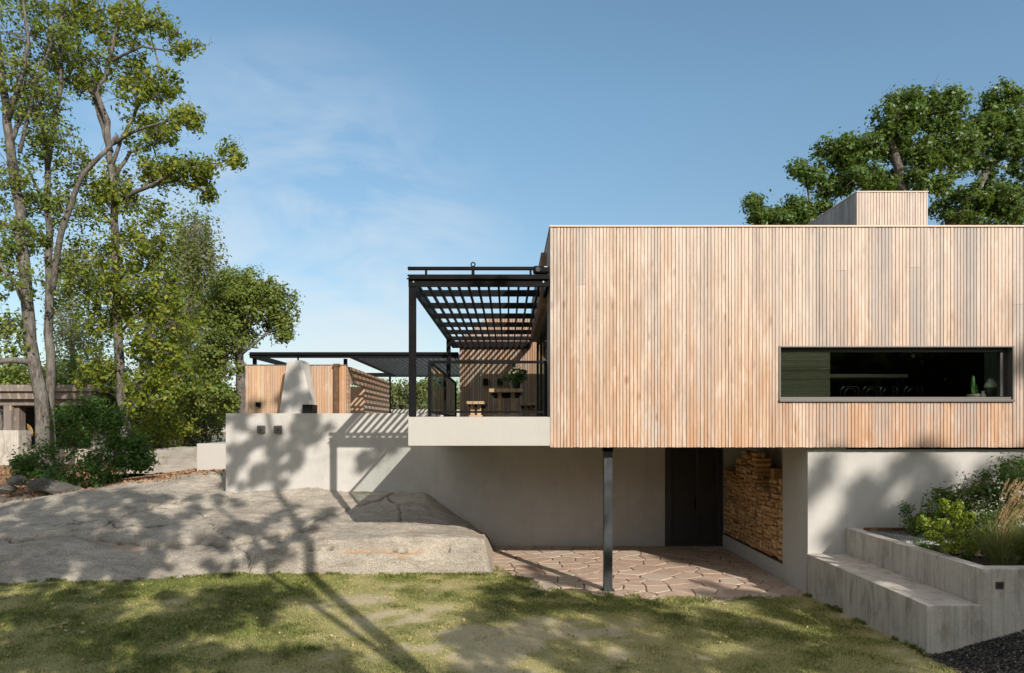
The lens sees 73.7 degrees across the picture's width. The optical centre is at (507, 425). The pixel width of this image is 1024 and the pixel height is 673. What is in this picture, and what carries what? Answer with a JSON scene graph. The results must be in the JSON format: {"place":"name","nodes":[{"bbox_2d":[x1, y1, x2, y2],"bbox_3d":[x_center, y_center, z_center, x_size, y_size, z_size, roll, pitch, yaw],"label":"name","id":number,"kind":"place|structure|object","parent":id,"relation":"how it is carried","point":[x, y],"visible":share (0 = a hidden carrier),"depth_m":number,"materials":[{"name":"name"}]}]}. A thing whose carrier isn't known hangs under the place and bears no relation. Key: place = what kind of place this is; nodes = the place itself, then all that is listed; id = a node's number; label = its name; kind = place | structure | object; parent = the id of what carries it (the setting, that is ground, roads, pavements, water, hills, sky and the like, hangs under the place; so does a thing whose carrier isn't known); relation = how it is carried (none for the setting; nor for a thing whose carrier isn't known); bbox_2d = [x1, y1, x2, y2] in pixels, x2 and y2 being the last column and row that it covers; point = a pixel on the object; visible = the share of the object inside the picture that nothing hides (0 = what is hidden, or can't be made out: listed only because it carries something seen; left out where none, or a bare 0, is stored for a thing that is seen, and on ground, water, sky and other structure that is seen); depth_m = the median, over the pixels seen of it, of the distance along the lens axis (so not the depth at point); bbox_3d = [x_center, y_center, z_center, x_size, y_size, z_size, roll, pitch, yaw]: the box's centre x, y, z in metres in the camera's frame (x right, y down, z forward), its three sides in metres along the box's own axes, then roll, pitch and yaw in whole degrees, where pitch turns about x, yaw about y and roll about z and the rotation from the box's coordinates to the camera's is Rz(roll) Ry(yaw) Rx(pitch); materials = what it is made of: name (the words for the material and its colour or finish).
{"place":"outdoors","nodes":[
{"label":"outdoors","id":0,"kind":"place"},
{"bbox_2d":[0,484,17,494],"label":"boulder","id":1,"kind":"object","parent":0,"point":[7,489],"visible":0.98,"depth_m":17.30,"materials":[{"name":"stone"}]},
{"bbox_2d":[6,475,27,485],"bbox_3d":[-12.491,1.409,17.414,0.455,0.285,0.397,0,0,27],"label":"boulder","id":2,"kind":"object","parent":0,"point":[16,480],"visible":0.98,"depth_m":17.29,"materials":[{"name":"stone"}]},
{"bbox_2d":[22,494,33,497],"bbox_3d":[-12.200,1.861,17.415,0.312,0.213,0.309,0,0,-42],"label":"boulder","id":3,"kind":"object","parent":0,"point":[26,495],"visible":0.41,"depth_m":17.33,"materials":[{"name":"stone"}]},
{"bbox_2d":[170,434,225,445],"bbox_3d":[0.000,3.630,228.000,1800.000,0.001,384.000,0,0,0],"label":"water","id":4,"kind":"structure","parent":0,"point":[223,438],"depth_m":172.67,"materials":[{"name":"grey liquid"}]},
{"bbox_2d":[391,404,459,404],"bbox_3d":[-2.100,-0.840,30.119,10.200,0.300,0.023,0,0,0],"label":"wire fence","id":5,"kind":"object","parent":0,"point":[416,404],"visible":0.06,"depth_m":30.12,"materials":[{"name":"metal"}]},
{"bbox_2d":[0,580,945,672],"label":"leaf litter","id":6,"kind":"object","parent":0,"point":[388,652],"visible":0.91,"depth_m":9.41,"materials":[{"name":"brown plant"}]},
{"bbox_2d":[0,426,1023,672],"bbox_3d":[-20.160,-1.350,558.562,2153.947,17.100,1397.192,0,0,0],"label":"ground","id":7,"kind":"structure","parent":0,"point":[466,664],"depth_m":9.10,"materials":[{"name":"green plant"}]},
{"bbox_2d":[0,354,30,429],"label":"lakeside tree","id":8,"kind":"object","parent":7,"relation":"on","point":[17,374],"visible":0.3,"depth_m":59.68,"materials":[{"name":"green plant"}]},
{"bbox_2d":[3,365,30,413],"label":"lakeside tree","id":9,"kind":"object","parent":7,"relation":"on","point":[27,379],"visible":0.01,"depth_m":63.06,"materials":[{"name":"green plant"}]},
{"bbox_2d":[0,0,93,471],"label":"oak tree","id":10,"kind":"object","parent":7,"relation":"on","point":[23,288],"visible":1,"depth_m":20.88,"materials":[{"name":"green plant"}]},
{"bbox_2d":[28,361,78,383],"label":"lakeside tree","id":11,"kind":"object","parent":7,"relation":"on","point":[43,367],"visible":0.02,"depth_m":61.05,"materials":[{"name":"green plant"}]},
{"bbox_2d":[1,0,118,467],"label":"oak tree","id":12,"kind":"object","parent":7,"relation":"on","point":[48,205],"visible":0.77,"depth_m":22.23,"materials":[{"name":"green plant"}]},
{"bbox_2d":[0,385,146,464],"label":"neighbour house","id":13,"kind":"structure","parent":7,"relation":"on","point":[17,403],"depth_m":29.60,"materials":[{"name":"concrete"}]},
{"bbox_2d":[26,424,32,437],"bbox_3d":[-21.726,0.494,30.569,0.685,1.177,0.640,0,0,39],"label":"wicker chair","id":14,"kind":"object","parent":13,"relation":"on","point":[30,429],"visible":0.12,"depth_m":30.61,"materials":[{"name":"beige wicker"}]},
{"bbox_2d":[38,218,115,386],"bbox_3d":[-22.540,-4.155,36.937,5.348,14.829,3.942,0,0,0],"label":"birch tree","id":15,"kind":"object","parent":7,"relation":"on","point":[62,332],"visible":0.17,"depth_m":36.46,"materials":[{"name":"green plant"}]},
{"bbox_2d":[3,390,166,495],"bbox_3d":[-11.391,0.568,18.174,4.030,3.014,2.145,0,0,14],"label":"bush","id":16,"kind":"object","parent":7,"relation":"on","point":[140,461],"visible":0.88,"depth_m":18.08,"materials":[{"name":"green plant"}]},
{"bbox_2d":[43,351,236,453],"bbox_3d":[-16.450,-0.971,30.898,9.655,5.179,3.889,0,0,0],"label":"bush","id":17,"kind":"object","parent":7,"relation":"on","point":[71,364],"visible":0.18,"depth_m":30.73,"materials":[{"name":"green plant"}]},
{"bbox_2d":[38,0,248,454],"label":"maple tree","id":18,"kind":"object","parent":7,"relation":"on","point":[173,169],"visible":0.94,"depth_m":22.54,"materials":[{"name":"green plant"}]},
{"bbox_2d":[131,405,165,451],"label":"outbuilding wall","id":19,"kind":"structure","parent":7,"relation":"on","point":[146,434],"depth_m":33.50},
{"bbox_2d":[118,446,196,476],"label":"low wall","id":20,"kind":"structure","parent":7,"relation":"on","point":[180,458],"depth_m":23.07,"materials":[{"name":"concrete"}]},
{"bbox_2d":[104,193,231,449],"bbox_3d":[-16.671,-4.214,33.942,6.307,15.762,4.428,0,0,0],"label":"birch tree","id":21,"kind":"object","parent":7,"relation":"on","point":[193,258],"visible":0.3,"depth_m":33.43,"materials":[{"name":"green plant"}]},
{"bbox_2d":[131,389,207,448],"bbox_3d":[-13.641,-0.107,27.109,3.480,3.511,2.414,0,0,0],"label":"bush","id":22,"kind":"object","parent":7,"relation":"on","point":[176,428],"visible":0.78,"depth_m":26.82,"materials":[{"name":"green plant"}]},
{"bbox_2d":[3,388,402,426],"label":"woodland","id":23,"kind":"object","parent":7,"relation":"on","point":[195,414],"depth_m":328.99,"materials":[{"name":"green plant"}]},
{"bbox_2d":[197,442,225,470],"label":"wall","id":24,"kind":"structure","parent":7,"relation":"on","point":[212,456],"depth_m":20.20,"materials":[{"name":"concrete"}]},
{"bbox_2d":[175,264,304,419],"bbox_3d":[-10.912,-3.309,27.831,5.108,6.692,3.281,0,0,14],"label":"oak tree","id":25,"kind":"object","parent":7,"relation":"on","point":[236,304],"visible":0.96,"depth_m":27.53,"materials":[{"name":"green plant"}]},
{"bbox_2d":[0,471,494,584],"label":"rock outcrop","id":26,"kind":"object","parent":7,"relation":"on","point":[194,524],"visible":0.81,"depth_m":13.72,"materials":[{"name":"stone"}]},
{"bbox_2d":[0,496,7,501],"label":"boulder","id":27,"kind":"object","parent":26,"relation":"on","point":[3,498],"visible":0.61,"depth_m":17.34,"materials":[{"name":"stone"}]},
{"bbox_2d":[6,496,22,500],"bbox_3d":[-12.468,1.913,17.421,0.556,0.228,0.403,0,0,0],"label":"boulder","id":28,"kind":"object","parent":26,"relation":"on","point":[18,497],"visible":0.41,"depth_m":17.27,"materials":[{"name":"stone"}]},
{"bbox_2d":[27,477,59,492],"bbox_3d":[-11.799,1.538,17.424,0.744,0.414,0.592,0,0,-26],"label":"boulder","id":29,"kind":"object","parent":26,"relation":"on","point":[39,485],"visible":0.76,"depth_m":17.18,"materials":[{"name":"stone"}]},
{"bbox_2d":[43,481,74,494],"bbox_3d":[-11.339,1.620,17.393,0.746,0.376,0.672,0,0,21],"label":"boulder","id":30,"kind":"object","parent":26,"relation":"on","point":[59,487],"visible":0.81,"depth_m":17.18,"materials":[{"name":"stone"}]},
{"bbox_2d":[73,486,81,490],"bbox_3d":[-10.980,1.633,17.394,0.268,0.179,0.230,0,0,24],"label":"boulder","id":31,"kind":"object","parent":26,"relation":"on","point":[77,488],"visible":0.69,"depth_m":17.32,"materials":[{"name":"stone"}]},
{"bbox_2d":[0,468,225,502],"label":"needle litter","id":32,"kind":"object","parent":26,"relation":"on","point":[154,476],"visible":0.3,"depth_m":19.22,"materials":[{"name":"brown plant"}]},
{"bbox_2d":[246,364,389,412],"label":"garden pavilion","id":33,"kind":"structure","parent":7,"relation":"on","point":[331,386],"depth_m":20.91,"materials":[{"name":"brown wood"}]},
{"bbox_2d":[255,402,260,406],"bbox_3d":[-7.618,-0.629,20.844,0.130,0.140,0.108,0,0,0],"label":"wall sconce","id":34,"kind":"object","parent":33,"relation":"attached to","point":[257,404],"depth_m":20.79,"materials":[{"name":"black paint"}]},
{"bbox_2d":[351,378,403,405],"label":"lakeside tree","id":35,"kind":"object","parent":7,"relation":"on","point":[391,390],"visible":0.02,"depth_m":75.07,"materials":[{"name":"green plant"}]},
{"bbox_2d":[391,378,427,408],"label":"lakeside tree","id":36,"kind":"object","parent":7,"relation":"on","point":[405,396],"visible":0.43,"depth_m":74.52,"materials":[{"name":"green plant"}]},
{"bbox_2d":[391,409,459,416],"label":"parapet","id":37,"kind":"structure","parent":7,"relation":"on","point":[407,411],"depth_m":30.00,"materials":[{"name":"concrete"}]},
{"bbox_2d":[405,377,459,408],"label":"lakeside tree","id":38,"kind":"object","parent":7,"relation":"on","point":[425,379],"visible":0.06,"depth_m":79.91,"materials":[{"name":"green plant"}]},
{"bbox_2d":[457,385,459,408],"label":"lakeside tree","id":39,"kind":"object","parent":7,"relation":"on","point":[458,399],"visible":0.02,"depth_m":77.23,"materials":[{"name":"green wood"}]},
{"bbox_2d":[0,564,930,657],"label":"grass edge","id":40,"kind":"object","parent":7,"relation":"on","point":[839,610],"depth_m":12.11,"materials":[{"name":"green plant"}]},
{"bbox_2d":[226,191,1023,592],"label":"modern house","id":41,"kind":"structure","parent":7,"relation":"on","point":[688,365],"depth_m":11.32,"materials":[{"name":"brown wood"}]},
{"bbox_2d":[257,426,264,432],"bbox_3d":[-5.765,0.100,15.972,0.180,0.180,0.055,0,0,0],"label":"wall light","id":42,"kind":"object","parent":41,"relation":"attached to","point":[260,429],"visible":1,"depth_m":15.95,"materials":[{"name":"grey metal"}]},
{"bbox_2d":[274,426,281,432],"bbox_3d":[-5.375,0.100,15.972,0.180,0.180,0.055,0,0,0],"label":"wall light","id":43,"kind":"object","parent":41,"relation":"attached to","point":[277,429],"visible":1,"depth_m":15.95,"materials":[{"name":"grey metal"}]},
{"bbox_2d":[279,356,317,412],"bbox_3d":[-6.267,-1.097,20.420,1.087,1.915,0.800,0,0,0],"label":"outdoor fireplace","id":44,"kind":"object","parent":41,"relation":"on","point":[298,394],"visible":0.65,"depth_m":20.25,"materials":[{"name":"white paint"}]},
{"bbox_2d":[248,352,459,412],"bbox_3d":[-4.675,-0.693,24.800,6.350,3.045,8.300,0,0,0],"label":"pergola","id":45,"kind":"object","parent":41,"relation":"on","point":[392,364],"visible":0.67,"depth_m":21.58,"materials":[{"name":"black paint"}]},
{"bbox_2d":[467,401,486,416],"bbox_3d":[-0.620,-0.299,13.925,0.334,0.315,1.750,0,0,0],"label":"bench","id":46,"kind":"object","parent":41,"relation":"on","point":[477,405],"visible":0.88,"depth_m":13.23,"materials":[{"name":"brown wood"}]},
{"bbox_2d":[407,262,548,416],"bbox_3d":[-0.487,-1.423,15.800,2.355,2.566,9.100,0,0,0],"label":"terrace pergola","id":47,"kind":"object","parent":41,"relation":"on","point":[538,278],"visible":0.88,"depth_m":12.75,"materials":[{"name":"black paint"}]},
{"bbox_2d":[483,379,487,384],"bbox_3d":[-0.656,-1.290,20.316,0.160,0.180,0.111,0,0,0],"label":"wall sconce","id":48,"kind":"object","parent":41,"relation":"attached to","point":[485,381],"depth_m":20.26,"materials":[{"name":"black paint"}]},
{"bbox_2d":[428,361,547,416],"bbox_3d":[-0.338,-0.614,14.350,2.011,0.943,5.753,0,0,0],"label":"glass railing","id":49,"kind":"object","parent":41,"relation":"on","point":[442,392],"visible":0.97,"depth_m":12.06,"materials":[{"name":"black paint"}]},
{"bbox_2d":[489,389,522,416],"bbox_3d":[-0.030,-0.422,14.000,0.654,0.560,1.800,0,0,0],"label":"dining table","id":50,"kind":"object","parent":41,"relation":"on","point":[499,394],"visible":0.92,"depth_m":13.28,"materials":[{"name":"brown wood"}]},
{"bbox_2d":[499,363,527,389],"bbox_3d":[0.141,-0.966,13.503,0.612,0.528,0.505,0,0,-39],"label":"potted plant","id":51,"kind":"object","parent":50,"relation":"on","point":[518,375],"visible":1,"depth_m":13.44,"materials":[{"name":"green plant"}]},
{"bbox_2d":[520,403,536,416],"bbox_3d":[0.420,-0.292,14.150,0.294,0.300,1.500,0,0,0],"label":"bench","id":52,"kind":"object","parent":41,"relation":"on","point":[527,406],"visible":0.93,"depth_m":13.58,"materials":[{"name":"brown wood"}]},
{"bbox_2d":[671,447,696,543],"bbox_3d":[4.137,1.630,15.998,0.606,2.312,0.124,0,0,0],"label":"door","id":53,"kind":"structure","parent":41,"relation":"in","point":[683,459],"depth_m":16.01,"materials":[{"name":"paint"}]},
{"bbox_2d":[697,447,716,543],"bbox_3d":[4.672,1.630,16.032,0.448,2.312,0.056,0,0,0],"label":"door","id":54,"kind":"structure","parent":41,"relation":"in","point":[706,456],"depth_m":16.01,"materials":[{"name":"paint"}]},
{"bbox_2d":[749,542,757,547],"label":"firewood log","id":55,"kind":"object","parent":41,"relation":"on","point":[752,544],"visible":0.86,"depth_m":14.06,"materials":[{"name":"brown wood"}]},
{"bbox_2d":[724,456,782,551],"bbox_3d":[5.298,1.587,14.245,0.563,1.888,3.420,0,0,0],"label":"firewood heap","id":56,"kind":"object","parent":41,"relation":"on","point":[773,473],"visible":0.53,"depth_m":14.12,"materials":[{"name":"brown wood"}]},
{"bbox_2d":[723,510,732,516],"bbox_3d":[5.087,2.026,15.723,0.114,0.096,0.498,0,0,0],"label":"firewood log","id":57,"kind":"object","parent":56,"relation":"on","point":[726,512],"visible":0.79,"depth_m":15.70,"materials":[{"name":"brown wood"}]},
{"bbox_2d":[751,451,760,457],"bbox_3d":[5.117,0.601,14.065,0.120,0.107,0.305,17,0,-1],"label":"firewood log","id":58,"kind":"object","parent":56,"relation":"on","point":[755,454],"visible":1,"depth_m":13.96,"materials":[{"name":"brown wood"}]},
{"bbox_2d":[754,467,769,471],"bbox_3d":[5.196,0.897,13.970,0.293,0.093,0.086,0,28,0],"label":"firewood log","id":59,"kind":"object","parent":56,"relation":"on","point":[761,469],"visible":1,"depth_m":13.94,"materials":[{"name":"brown wood"}]},
{"bbox_2d":[754,461,770,466],"bbox_3d":[5.210,0.796,13.962,0.314,0.116,0.113,0,3,0],"label":"firewood log","id":60,"kind":"object","parent":59,"relation":"on","point":[762,463],"visible":1,"depth_m":13.94,"materials":[{"name":"brown wood"}]},
{"bbox_2d":[763,519,770,524],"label":"firewood log","id":61,"kind":"object","parent":56,"relation":"on","point":[766,521],"visible":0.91,"depth_m":13.37,"materials":[{"name":"brown wood"}]},
{"bbox_2d":[836,386,858,396],"bbox_3d":[6.600,-0.438,13.371,0.413,0.617,0.457,0,0,0],"label":"wire chair","id":62,"kind":"object","parent":41,"relation":"on","point":[849,396],"visible":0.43,"depth_m":13.18,"materials":[{"name":"grey metal"}]},
{"bbox_2d":[859,386,880,396],"bbox_3d":[7.020,-0.438,13.371,0.413,0.617,0.457,0,0,0],"label":"wire chair","id":63,"kind":"object","parent":41,"relation":"on","point":[868,389],"visible":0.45,"depth_m":13.17,"materials":[{"name":"grey metal"}]},
{"bbox_2d":[878,387,896,396],"bbox_3d":[7.400,-0.438,13.492,0.413,0.617,0.457,0,0,0],"label":"wire chair","id":64,"kind":"object","parent":41,"relation":"on","point":[888,396],"visible":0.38,"depth_m":13.30,"materials":[{"name":"grey metal"}]},
{"bbox_2d":[779,346,1014,401],"bbox_3d":[6.432,-0.849,11.400,3.890,0.927,0.260,0,0,0],"label":"window","id":65,"kind":"structure","parent":41,"relation":"in","point":[1001,351],"depth_m":11.33,"materials":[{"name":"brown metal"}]},
{"bbox_2d":[898,386,922,396],"bbox_3d":[7.820,-0.438,13.371,0.413,0.617,0.457,0,0,0],"label":"wire chair","id":66,"kind":"object","parent":41,"relation":"on","point":[908,391],"visible":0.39,"depth_m":13.18,"materials":[{"name":"grey metal"}]},
{"bbox_2d":[966,376,980,396],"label":"potted cactus","id":67,"kind":"object","parent":41,"relation":"on","point":[974,392],"visible":0.91,"depth_m":11.75,"materials":[{"name":"plant"}]},
{"bbox_2d":[984,379,996,396],"bbox_3d":[8.330,-0.628,11.780,0.200,0.345,0.200,0,0,0],"label":"vase","id":68,"kind":"object","parent":41,"relation":"on","point":[990,387],"visible":0.8,"depth_m":11.71,"materials":[{"name":"white ceramic"}]},
{"label":"firewood log","id":69,"kind":"object","parent":41,"relation":"on","visible":0},
{"bbox_2d":[769,547,778,554],"bbox_3d":[5.083,2.388,13.012,0.095,0.095,0.298,-25,0,0],"label":"firewood log","id":70,"kind":"object","parent":69,"relation":"on","point":[773,551],"visible":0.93,"depth_m":12.95,"materials":[{"name":"brown wood"}]},
{"bbox_2d":[739,75,993,224],"bbox_3d":[13.935,-6.322,26.984,10.009,14.907,2.804,0,0,0],"label":"oak tree","id":71,"kind":"object","parent":7,"relation":"on","point":[908,111],"visible":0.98,"depth_m":26.60,"materials":[{"name":"green plant"}]},
{"bbox_2d":[806,553,980,654],"bbox_3d":[5.327,2.565,9.799,0.655,0.830,3.298,0,0,0],"label":"concrete bench","id":72,"kind":"object","parent":7,"relation":"on","point":[927,618],"visible":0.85,"depth_m":8.99,"materials":[{"name":"grey concrete"}]},
{"bbox_2d":[845,527,1023,641],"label":"concrete planter","id":73,"kind":"object","parent":7,"relation":"on","point":[1002,612],"visible":0.37,"depth_m":8.68,"materials":[{"name":"concrete"}]},
{"bbox_2d":[893,500,934,535],"bbox_3d":[6.574,1.536,10.908,0.764,0.756,0.542,0,0,0],"label":"shrub","id":74,"kind":"object","parent":73,"relation":"in","point":[904,510],"visible":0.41,"depth_m":10.93,"materials":[{"name":"green plant"}]},
{"bbox_2d":[868,531,971,544],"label":"soil","id":75,"kind":"structure","parent":73,"relation":"on","point":[902,536],"depth_m":10.62,"materials":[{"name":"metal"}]},
{"bbox_2d":[916,498,993,557],"bbox_3d":[6.065,1.393,9.188,0.845,0.788,0.679,0,0,0],"label":"shrub","id":76,"kind":"object","parent":73,"relation":"in","point":[938,538],"visible":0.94,"depth_m":9.21,"materials":[{"name":"green plant"}]},
{"bbox_2d":[904,477,1009,537],"bbox_3d":[6.974,1.329,10.602,1.450,1.058,0.957,0,0,26],"label":"shrub","id":77,"kind":"object","parent":73,"relation":"in","point":[970,492],"visible":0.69,"depth_m":10.52,"materials":[{"name":"green plant"}]},
{"bbox_2d":[911,527,1003,562],"bbox_3d":[6.471,1.681,9.601,1.139,0.581,1.148,0,0,0],"label":"shrub","id":78,"kind":"object","parent":73,"relation":"on","point":[934,548],"visible":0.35,"depth_m":9.59,"materials":[{"name":"green plant"}]},
{"bbox_2d":[939,478,1023,565],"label":"ornamental grass","id":79,"kind":"object","parent":73,"relation":"in","point":[997,551],"depth_m":8.74,"materials":[{"name":"plant"}]},
{"bbox_2d":[971,452,1023,522],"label":"shrub","id":80,"kind":"object","parent":73,"relation":"in","point":[1010,470],"visible":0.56,"depth_m":10.52,"materials":[{"name":"green plant"}]},
{"bbox_2d":[975,464,1023,543],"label":"shrub","id":81,"kind":"object","parent":73,"relation":"in","point":[997,515],"visible":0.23,"depth_m":9.88,"materials":[{"name":"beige plant"}]},
{"bbox_2d":[995,582,1003,588],"bbox_3d":[5.869,1.913,8.147,0.100,0.090,0.006,0,0,0],"label":"recessed light","id":82,"kind":"object","parent":73,"relation":"attached to","point":[999,585],"visible":1,"depth_m":8.15,"materials":[{"name":"brown metal"}]},
{"bbox_2d":[928,76,1023,224],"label":"oak tree","id":83,"kind":"object","parent":7,"relation":"on","point":[984,195],"visible":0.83,"depth_m":29.54,"materials":[{"name":"green plant"}]},
{"bbox_2d":[930,629,1023,672],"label":"gravel","id":84,"kind":"structure","parent":7,"relation":"on","point":[965,667],"depth_m":7.79,"materials":[{"name":"grey gravel"}]},
{"bbox_2d":[0,0,1023,392],"label":"sky","id":85,"kind":"structure","parent":0,"point":[381,139],"materials":[{"name":"blue"}]},
{"bbox_2d":[492,546,804,601],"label":"paving","id":86,"kind":"structure","parent":0,"point":[653,574],"depth_m":13.28,"materials":[{"name":"beige stone"}]},
{"bbox_2d":[829,374,907,395],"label":"kitchen island","id":87,"kind":"structure","parent":0,"point":[886,383],"depth_m":14.22,"materials":[{"name":"black laminate"}]},
{"bbox_2d":[1000,512,1023,565],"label":"ornamental grass","id":88,"kind":"object","parent":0,"point":[1019,541],"depth_m":8.79,"materials":[{"name":"plant"}]},
{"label":"firewood log","id":89,"kind":"object","parent":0,"visible":0},
{"bbox_2d":[777,518,782,524],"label":"firewood log","id":90,"kind":"object","parent":89,"relation":"on","point":[780,521],"visible":0.57,"depth_m":12.72,"materials":[{"name":"brown wood"}]},
{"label":"firewood log","id":91,"kind":"object","parent":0,"visible":0},
{"bbox_2d":[770,487,777,493],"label":"firewood log","id":92,"kind":"object","parent":91,"relation":"on","point":[773,490],"visible":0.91,"depth_m":12.97,"materials":[{"name":"brown wood"}]},
{"label":"firewood log","id":93,"kind":"object","parent":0,"visible":0},
{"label":"firewood log","id":94,"kind":"object","parent":93,"relation":"on","visible":0},
{"bbox_2d":[763,505,772,511],"bbox_3d":[5.108,1.631,13.378,0.108,0.106,0.401,25,0,0],"label":"firewood log","id":95,"kind":"object","parent":94,"relation":"on","point":[768,508],"visible":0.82,"depth_m":13.35,"materials":[{"name":"brown wood"}]},
{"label":"firewood log","id":96,"kind":"object","parent":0,"visible":0},
{"bbox_2d":[763,537,771,542],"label":"firewood log","id":97,"kind":"object","parent":96,"relation":"on","point":[767,540],"visible":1,"depth_m":13.35,"materials":[{"name":"brown wood"}]},
{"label":"firewood log","id":98,"kind":"object","parent":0,"visible":0},
{"bbox_2d":[762,487,777,491],"bbox_3d":[5.221,1.279,13.606,0.301,0.068,0.088,0,40,1],"label":"firewood log","id":99,"kind":"object","parent":98,"relation":"on","point":[765,489],"visible":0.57,"depth_m":13.58,"materials":[{"name":"brown wood"}]},
{"label":"firewood log","id":100,"kind":"object","parent":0,"visible":0},
{"bbox_2d":[770,525,777,530],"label":"firewood log","id":101,"kind":"object","parent":100,"relation":"on","point":[773,527],"visible":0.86,"depth_m":13.01,"materials":[{"name":"brown wood"}]},
{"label":"firewood log","id":102,"kind":"object","parent":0,"visible":0},
{"bbox_2d":[749,516,757,522],"bbox_3d":[5.065,1.935,14.065,0.087,0.087,0.298,44,-2,-2],"label":"firewood log","id":103,"kind":"object","parent":102,"relation":"on","point":[753,519],"visible":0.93,"depth_m":14.00,"materials":[{"name":"brown wood"}]}
]}

